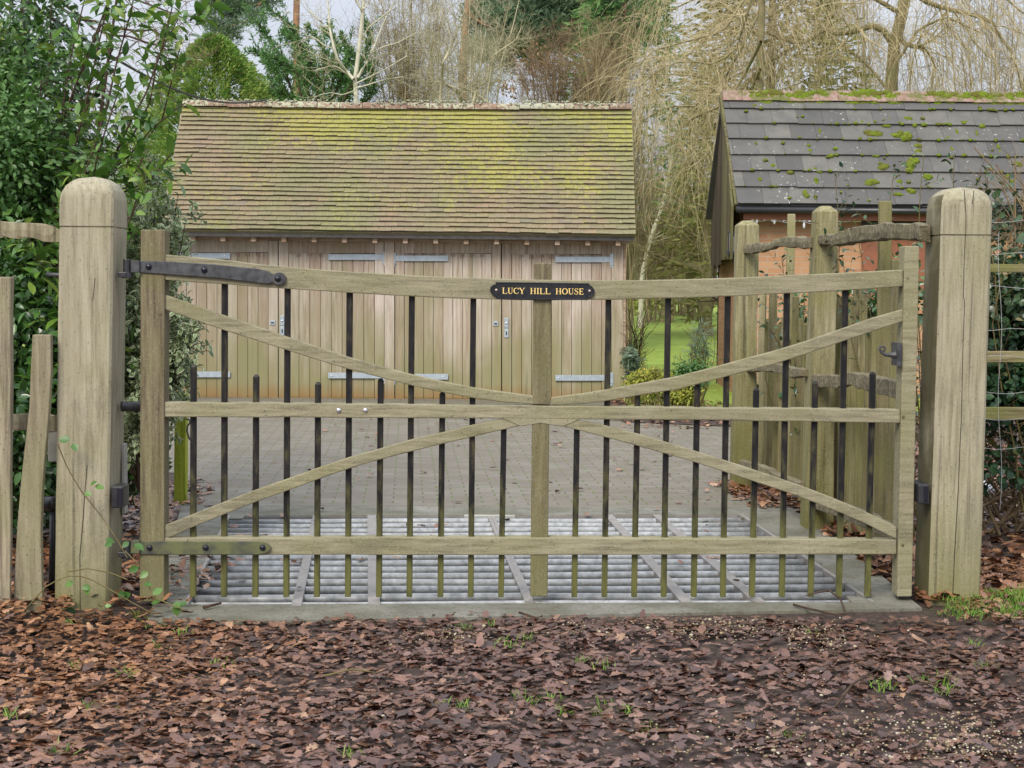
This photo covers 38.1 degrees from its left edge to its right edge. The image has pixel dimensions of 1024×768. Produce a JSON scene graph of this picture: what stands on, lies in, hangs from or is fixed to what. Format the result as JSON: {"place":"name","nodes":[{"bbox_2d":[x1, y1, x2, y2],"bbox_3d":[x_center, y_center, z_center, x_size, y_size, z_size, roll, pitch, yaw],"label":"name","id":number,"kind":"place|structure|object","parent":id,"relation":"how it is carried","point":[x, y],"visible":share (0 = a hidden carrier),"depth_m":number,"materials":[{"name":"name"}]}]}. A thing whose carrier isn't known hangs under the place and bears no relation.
{"place":"outdoors","nodes":[
{"label":"outdoors","id":0,"kind":"place"},
{"bbox_2d":[22,305,919,411],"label":"lawn","id":1,"kind":"structure","parent":0,"point":[680,339],"depth_m":31.42,"materials":[{"name":"green plant"}]},
{"bbox_2d":[109,32,276,243],"bbox_3d":[-5.419,-3.380,26.995,6.561,5.938,6.544,2,4,24],"label":"golden cypress","id":2,"kind":"object","parent":1,"relation":"on","point":[240,68],"visible":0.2,"depth_m":26.21,"materials":[{"name":"green plant"}]},
{"bbox_2d":[196,0,299,93],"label":"scots pine","id":3,"kind":"object","parent":1,"relation":"on","point":[226,27],"visible":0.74,"depth_m":35.28,"materials":[{"name":"green plant"}]},
{"bbox_2d":[273,0,441,102],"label":"birch","id":4,"kind":"object","parent":1,"relation":"on","point":[356,74],"visible":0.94,"depth_m":24.64,"materials":[{"name":"beige plant"}]},
{"bbox_2d":[336,0,474,103],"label":"bare tree","id":5,"kind":"object","parent":1,"relation":"on","point":[404,96],"visible":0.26,"depth_m":30.28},
{"bbox_2d":[383,0,537,103],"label":"bare tree","id":6,"kind":"object","parent":1,"relation":"on","point":[477,54],"visible":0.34,"depth_m":26.20,"materials":[{"name":"brown plant"}]},
{"bbox_2d":[411,2,536,102],"bbox_3d":[-0.697,-3.521,25.803,2.261,6.469,1.399,1,4,0],"label":"bare tree","id":7,"kind":"object","parent":1,"relation":"on","point":[441,82],"visible":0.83,"depth_m":25.64,"materials":[{"name":"beige plant"}]},
{"bbox_2d":[456,0,636,102],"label":"distant pine","id":8,"kind":"object","parent":1,"relation":"on","point":[548,10],"visible":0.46,"depth_m":40.75,"materials":[{"name":"green plant"}]},
{"bbox_2d":[489,12,632,103],"bbox_3d":[0.983,-4.189,31.047,3.183,7.106,4.517,1,4,0],"label":"brown thicket","id":9,"kind":"object","parent":1,"relation":"on","point":[566,94],"visible":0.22,"depth_m":30.29,"materials":[{"name":"brown plant"}]},
{"bbox_2d":[495,37,635,102],"bbox_3d":[1.071,-4.032,31.339,3.250,6.758,1.416,1,4,0],"label":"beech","id":10,"kind":"object","parent":1,"relation":"on","point":[510,88],"visible":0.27,"depth_m":31.05,"materials":[{"name":"brown plant"}]},
{"bbox_2d":[550,0,679,348],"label":"brown thicket","id":11,"kind":"object","parent":1,"relation":"on","point":[631,247],"visible":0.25,"depth_m":29.65,"materials":[{"name":"brown plant"}]},
{"bbox_2d":[619,307,658,369],"bbox_3d":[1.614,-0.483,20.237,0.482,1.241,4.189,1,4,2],"label":"bare shrub","id":12,"kind":"object","parent":1,"relation":"on","point":[635,340],"visible":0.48,"depth_m":18.31,"materials":[{"name":"plant"}]},
{"bbox_2d":[629,298,660,310],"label":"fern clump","id":13,"kind":"object","parent":1,"relation":"on","point":[636,304],"visible":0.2,"depth_m":54.77,"materials":[{"name":"plant"}]},
{"bbox_2d":[638,101,687,327],"bbox_3d":[4.294,-4.528,39.977,1.837,6.187,1.298,3,5,30],"label":"birch","id":14,"kind":"object","parent":1,"relation":"on","point":[641,303],"visible":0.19,"depth_m":39.82,"materials":[{"name":"white plant"}]},
{"bbox_2d":[628,127,707,322],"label":"bare tree","id":15,"kind":"object","parent":1,"relation":"on","point":[649,303],"visible":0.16,"depth_m":43.55,"materials":[{"name":"brown plant"}]},
{"bbox_2d":[630,87,715,335],"bbox_3d":[3.925,-4.095,35.446,3.497,6.113,2.417,1,4,0],"label":"lawn tree","id":16,"kind":"object","parent":1,"relation":"on","point":[706,226],"visible":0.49,"depth_m":35.63,"materials":[{"name":"brown plant"}]},
{"bbox_2d":[629,172,717,315],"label":"bare tree","id":17,"kind":"object","parent":1,"relation":"on","point":[681,310],"visible":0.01,"depth_m":49.58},
{"bbox_2d":[650,147,717,319],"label":"bare tree","id":18,"kind":"object","parent":1,"relation":"on","point":[714,271],"visible":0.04,"depth_m":45.74,"materials":[{"name":"brown plant"}]},
{"bbox_2d":[568,0,807,278],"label":"weeping willow","id":19,"kind":"object","parent":1,"relation":"on","point":[758,82],"visible":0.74,"depth_m":24.11,"materials":[{"name":"beige plant"}]},
{"bbox_2d":[633,0,874,328],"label":"tree","id":20,"kind":"object","parent":1,"relation":"on","point":[695,275],"visible":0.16,"depth_m":35.22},
{"bbox_2d":[558,0,1023,232],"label":"weeping willow","id":21,"kind":"object","parent":1,"relation":"on","point":[894,39],"visible":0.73,"depth_m":25.46,"materials":[{"name":"beige plant"}]},
{"bbox_2d":[799,0,934,221],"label":"bare tree","id":22,"kind":"object","parent":1,"relation":"on","point":[863,56],"visible":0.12,"depth_m":40.91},
{"bbox_2d":[898,0,1023,222],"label":"bare tree","id":23,"kind":"object","parent":1,"relation":"on","point":[991,67],"visible":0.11,"depth_m":39.71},
{"bbox_2d":[169,397,788,507],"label":"driveway","id":24,"kind":"structure","parent":0,"point":[395,431],"depth_m":12.32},
{"bbox_2d":[160,98,635,399],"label":"garage","id":25,"kind":"structure","parent":24,"relation":"on","point":[477,189],"depth_m":18.94,"materials":[{"name":"clay tile"},{"name":"timber"},{"name":"steel"}]},
{"bbox_2d":[26,1,266,103],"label":"overhead cable","id":26,"kind":"object","parent":25,"relation":"attached to","point":[123,63],"visible":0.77,"depth_m":13.23,"materials":[{"name":"black plastic"}]},
{"bbox_2d":[177,240,277,397],"bbox_3d":[-3.653,-0.824,18.935,1.328,2.038,0.092,1,4,0],"label":"door leaf","id":27,"kind":"structure","parent":25,"relation":"in","point":[258,306],"depth_m":18.93,"materials":[{"name":"brown wood"}]},
{"bbox_2d":[278,241,383,398],"bbox_3d":[-2.297,-0.812,18.933,1.393,2.037,0.095,1,4,0],"label":"door leaf","id":28,"kind":"structure","parent":25,"relation":"in","point":[318,318],"depth_m":18.93,"materials":[{"name":"brown wood"}]},
{"bbox_2d":[394,242,500,398],"bbox_3d":[-0.829,-0.807,18.934,1.402,2.049,0.092,1,4,0],"label":"door leaf","id":29,"kind":"structure","parent":25,"relation":"in","point":[442,325],"depth_m":18.93,"materials":[{"name":"brown wood"}]},
{"bbox_2d":[502,243,612,399],"bbox_3d":[0.583,-0.797,18.933,1.444,2.044,0.095,1,4,0],"label":"door leaf","id":30,"kind":"structure","parent":25,"relation":"in","point":[577,326],"depth_m":18.93,"materials":[{"name":"brown wood"}]},
{"bbox_2d":[204,418,718,526],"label":"leaf litter","id":31,"kind":"object","parent":24,"relation":"on","point":[559,444],"visible":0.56,"depth_m":11.76,"materials":[{"name":"brown plant"}]},
{"bbox_2d":[0,428,1023,767],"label":"ground","id":32,"kind":"structure","parent":0,"point":[926,612],"depth_m":5.53,"materials":[{"name":"brown plant"}]},
{"bbox_2d":[0,221,58,613],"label":"cleft fence","id":33,"kind":"object","parent":32,"relation":"on","point":[38,422],"visible":0.89,"depth_m":6.70,"materials":[{"name":"brown wood"}]},
{"bbox_2d":[0,0,112,510],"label":"privet bush","id":34,"kind":"object","parent":32,"relation":"on","point":[24,160],"visible":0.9,"depth_m":8.59,"materials":[{"name":"green plant"}]},
{"bbox_2d":[0,0,172,540],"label":"holly hedge","id":35,"kind":"object","parent":32,"relation":"on","point":[23,355],"visible":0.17,"depth_m":8.51,"materials":[{"name":"green plant"}]},
{"bbox_2d":[44,177,132,609],"bbox_3d":[-1.958,0.090,6.867,0.440,2.086,0.275,1,4,0],"label":"gate post","id":36,"kind":"object","parent":32,"relation":"on","point":[94,273],"visible":0.92,"depth_m":6.76,"materials":[{"name":"brown wood"}]},
{"bbox_2d":[120,230,918,601],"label":"field gate","id":37,"kind":"structure","parent":36,"relation":"attached to","point":[158,268],"depth_m":6.95,"materials":[{"name":"brown wood"}]},
{"bbox_2d":[24,435,186,616],"bbox_3d":[-1.852,0.665,6.641,0.843,0.863,0.204,1,4,4],"label":"bramble","id":38,"kind":"object","parent":32,"relation":"on","point":[176,608],"visible":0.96,"depth_m":6.66,"materials":[{"name":"green plant"}]},
{"bbox_2d":[11,477,220,604],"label":"leaf litter","id":39,"kind":"object","parent":32,"relation":"on","point":[125,571],"visible":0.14,"depth_m":8.77,"materials":[{"name":"brown dead dry leaves"}]},
{"bbox_2d":[0,0,232,413],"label":"evergreen shrub","id":40,"kind":"object","parent":32,"relation":"on","point":[107,166],"visible":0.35,"depth_m":8.30,"materials":[{"name":"green plant"}]},
{"bbox_2d":[19,0,222,137],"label":"bare oak","id":41,"kind":"object","parent":32,"relation":"on","point":[130,30],"visible":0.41,"depth_m":15.72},
{"bbox_2d":[104,91,166,245],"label":"tree","id":42,"kind":"object","parent":32,"relation":"on","point":[124,114],"visible":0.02,"depth_m":54.55,"materials":[{"name":"green plant"}]},
{"bbox_2d":[124,139,213,496],"bbox_3d":[-2.087,-0.309,8.528,0.628,2.229,1.321,-1,4,-19],"label":"variegated shrub","id":43,"kind":"object","parent":32,"relation":"on","point":[181,345],"visible":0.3,"depth_m":8.21,"materials":[{"name":"green plant"}]},
{"bbox_2d":[174,393,189,504],"bbox_3d":[-2.215,0.461,9.985,0.127,0.802,0.106,1,4,0],"label":"marker post","id":44,"kind":"object","parent":32,"relation":"on","point":[180,470],"visible":0.56,"depth_m":9.96,"materials":[{"name":"wood"}]},
{"bbox_2d":[240,0,390,102],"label":"dark cypress","id":45,"kind":"object","parent":32,"relation":"on","point":[275,60],"visible":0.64,"depth_m":29.06,"materials":[{"name":"green plant"}]},
{"bbox_2d":[2,610,999,757],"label":"grass","id":46,"kind":"structure","parent":32,"relation":"on","point":[6,713],"depth_m":5.52,"materials":[{"name":"green plant"}]},
{"bbox_2d":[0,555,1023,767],"bbox_3d":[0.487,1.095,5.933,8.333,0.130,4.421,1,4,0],"label":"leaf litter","id":47,"kind":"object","parent":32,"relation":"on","point":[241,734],"visible":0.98,"depth_m":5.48,"materials":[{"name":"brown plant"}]},
{"bbox_2d":[324,668,377,676],"bbox_3d":[-0.605,1.100,5.643,0.237,0.027,0.035,-1,4,-22],"label":"stick","id":48,"kind":"object","parent":47,"relation":"on","point":[349,670],"visible":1,"depth_m":5.64,"materials":[{"name":"brown wood"}]},
{"bbox_2d":[518,611,538,619],"bbox_3d":[0.078,1.038,6.635,0.020,0.017,0.158,-3,5,-38],"label":"stick","id":49,"kind":"object","parent":47,"relation":"on","point":[526,614],"visible":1,"depth_m":6.63,"materials":[{"name":"brown wood"}]},
{"bbox_2d":[147,505,921,625],"bbox_3d":[-0.142,1.098,8.260,4.129,0.314,3.496,1,4,0],"label":"kerb surround","id":50,"kind":"object","parent":32,"relation":"on","point":[884,597],"visible":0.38,"depth_m":6.95,"materials":[{"name":"concrete"}]},
{"bbox_2d":[97,532,267,618],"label":"leaf litter","id":51,"kind":"object","parent":50,"relation":"on","point":[182,564],"visible":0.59,"depth_m":7.34,"materials":[{"name":"brown dead dry leaves"}]},
{"bbox_2d":[203,602,221,608],"bbox_3d":[-1.374,1.017,6.798,0.097,0.018,0.016,-3,6,-44],"label":"stick","id":52,"kind":"object","parent":50,"relation":"on","point":[209,605],"visible":1,"depth_m":6.79,"materials":[{"name":"brown wood"}]},
{"bbox_2d":[186,514,873,605],"bbox_3d":[-0.042,1.103,8.287,3.406,0.342,2.702,0,4,-4],"label":"cattle grid","id":53,"kind":"object","parent":50,"relation":"in","point":[425,579],"visible":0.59,"depth_m":7.79,"materials":[{"name":"grey metal"}]},
{"bbox_2d":[116,513,894,621],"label":"leaf litter","id":54,"kind":"object","parent":53,"relation":"on","point":[679,561],"visible":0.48,"depth_m":7.94,"materials":[{"name":"brown plant"}]},
{"bbox_2d":[793,603,845,614],"bbox_3d":[1.408,1.041,6.833,0.279,0.018,0.049,4,5,42],"label":"stick","id":55,"kind":"object","parent":50,"relation":"on","point":[813,609],"visible":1,"depth_m":6.81,"materials":[{"name":"brown wood"}]},
{"bbox_2d":[805,589,846,614],"bbox_3d":[1.518,1.018,6.935,0.122,0.050,0.345,-1,4,-21],"label":"stick","id":56,"kind":"object","parent":50,"relation":"on","point":[837,596],"visible":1,"depth_m":7.05,"materials":[{"name":"brown wood"}]},
{"bbox_2d":[170,617,1023,767],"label":"gravel","id":57,"kind":"structure","parent":32,"relation":"on","point":[856,721],"depth_m":5.09,"materials":[{"name":"stone"}]},
{"bbox_2d":[568,0,676,98],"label":"distant pine","id":58,"kind":"object","parent":32,"relation":"on","point":[631,20],"visible":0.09,"depth_m":42.67,"materials":[{"name":"green plant"}]},
{"bbox_2d":[561,0,709,300],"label":"bare tree","id":59,"kind":"object","parent":32,"relation":"on","point":[600,4],"visible":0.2,"depth_m":39.24,"materials":[{"name":"brown plant"}]},
{"bbox_2d":[610,400,1016,428],"bbox_3d":[3.597,0.345,17.264,4.800,0.001,3.600,1,4,0],"label":"flower bed","id":60,"kind":"object","parent":32,"relation":"on","point":[691,422],"visible":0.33,"depth_m":16.14,"materials":[{"name":"brown plant"}]},
{"bbox_2d":[620,344,653,404],"bbox_3d":[1.534,-0.110,18.153,0.453,0.779,0.702,1,4,0],"label":"grey shrub","id":61,"kind":"object","parent":60,"relation":"on","point":[630,359],"visible":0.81,"depth_m":18.00,"materials":[{"name":"green plant"}]},
{"bbox_2d":[620,365,687,405],"bbox_3d":[1.654,0.035,17.486,0.813,0.584,0.688,1,4,0],"label":"yellow shrub","id":62,"kind":"object","parent":60,"relation":"on","point":[646,375],"visible":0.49,"depth_m":17.44,"materials":[{"name":"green plant"}]},
{"bbox_2d":[633,377,703,405],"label":"yellow shrub","id":63,"kind":"object","parent":60,"relation":"on","point":[681,397],"visible":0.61,"depth_m":16.77,"materials":[{"name":"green plant"}]},
{"bbox_2d":[670,350,722,405],"bbox_3d":[2.083,-0.011,16.967,0.520,0.755,0.698,-3,5,-41],"label":"dark shrub","id":64,"kind":"object","parent":60,"relation":"on","point":[694,365],"visible":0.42,"depth_m":16.90,"materials":[{"name":"green plant"}]},
{"bbox_2d":[679,316,717,406],"bbox_3d":[2.236,-0.256,17.755,0.476,1.134,0.611,2,4,18],"label":"grey shrub","id":65,"kind":"object","parent":60,"relation":"on","point":[701,351],"visible":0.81,"depth_m":17.77,"materials":[{"name":"green plant"}]},
{"bbox_2d":[612,398,918,428],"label":"leaf litter","id":66,"kind":"object","parent":60,"relation":"on","point":[659,422],"visible":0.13,"depth_m":15.99,"materials":[{"name":"brown plant"}]},
{"bbox_2d":[730,201,930,554],"bbox_3d":[1.896,-0.124,9.445,0.429,2.030,4.680,0,4,-2],"label":"cleft fence","id":67,"kind":"object","parent":32,"relation":"on","point":[821,367],"visible":0.56,"depth_m":9.10,"materials":[{"name":"brown wood"}]},
{"bbox_2d":[757,243,924,474],"bbox_3d":[2.504,-0.104,10.870,1.430,1.806,2.804,1,4,0],"label":"holly bush","id":68,"kind":"object","parent":32,"relation":"on","point":[873,305],"visible":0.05,"depth_m":10.16,"materials":[{"name":"green plant"}]},
{"bbox_2d":[707,478,983,606],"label":"leaf litter","id":69,"kind":"object","parent":32,"relation":"on","point":[741,493],"visible":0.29,"depth_m":9.01,"materials":[{"name":"brown dead leaves"}]},
{"bbox_2d":[834,667,879,706],"bbox_3d":[1.285,1.122,5.523,0.022,0.031,0.546,3,5,30],"label":"stick","id":70,"kind":"object","parent":32,"relation":"on","point":[846,692],"visible":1,"depth_m":5.46,"materials":[{"name":"brown wood"}]},
{"bbox_2d":[705,89,1023,393],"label":"outbuilding","id":71,"kind":"structure","parent":32,"relation":"on","point":[779,155],"depth_m":19.63,"materials":[{"name":"brick"}]},
{"bbox_2d":[726,228,734,262],"bbox_3d":[2.902,-1.808,19.284,0.235,0.468,0.281,1,4,0],"label":"wall lantern","id":72,"kind":"object","parent":71,"relation":"attached to","point":[728,245],"depth_m":19.17,"materials":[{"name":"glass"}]},
{"bbox_2d":[752,219,810,227],"bbox_3d":[3.487,-2.103,19.181,0.780,0.171,0.043,1,4,0],"label":"string light","id":73,"kind":"object","parent":71,"relation":"hanging from","point":[774,221],"visible":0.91,"depth_m":19.17,"materials":[{"name":"grey plastic"}]},
{"bbox_2d":[757,152,1023,542],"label":"climbing rose","id":74,"kind":"object","parent":32,"relation":"on","point":[995,301],"visible":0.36,"depth_m":8.66,"materials":[{"name":"green plant"}]},
{"bbox_2d":[914,187,991,605],"bbox_3d":[2.088,0.105,7.136,0.314,2.090,0.278,1,4,0],"label":"gate post","id":75,"kind":"object","parent":32,"relation":"on","point":[948,491],"visible":0.91,"depth_m":7.02,"materials":[{"name":"brown wood"}]},
{"bbox_2d":[913,440,1023,604],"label":"leaf litter","id":76,"kind":"object","parent":32,"relation":"on","point":[1000,561],"visible":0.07,"depth_m":8.35,"materials":[{"name":"brown dead leaves"}]},
{"bbox_2d":[983,480,994,493],"bbox_3d":[3.386,0.732,10.648,0.178,0.111,0.114,-1,4,-25],"label":"wrapper","id":77,"kind":"object","parent":76,"relation":"on","point":[992,492],"visible":0.12,"depth_m":10.62,"materials":[{"name":"white plastic"}]},
{"bbox_2d":[915,136,1023,534],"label":"ivy hedge","id":78,"kind":"object","parent":32,"relation":"on","point":[1010,306],"visible":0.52,"depth_m":8.86,"materials":[{"name":"green plant"}]},
{"bbox_2d":[932,582,1023,620],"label":"grass","id":79,"kind":"structure","parent":32,"relation":"on","point":[1016,598],"depth_m":6.91,"materials":[{"name":"green plant"}]},
{"bbox_2d":[985,220,1023,503],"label":"post and rail fence","id":80,"kind":"object","parent":32,"relation":"on","point":[1004,413],"visible":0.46,"depth_m":8.31,"materials":[{"name":"brown wood"}]},
{"bbox_2d":[0,0,1023,276],"label":"sky","id":81,"kind":"structure","parent":0,"point":[337,9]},
{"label":"woodland floor","id":82,"kind":"structure","parent":0,"visible":0},
{"bbox_2d":[37,5,1022,304],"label":"distant wood","id":83,"kind":"object","parent":82,"relation":"on","point":[521,99],"visible":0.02,"depth_m":69.86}
]}

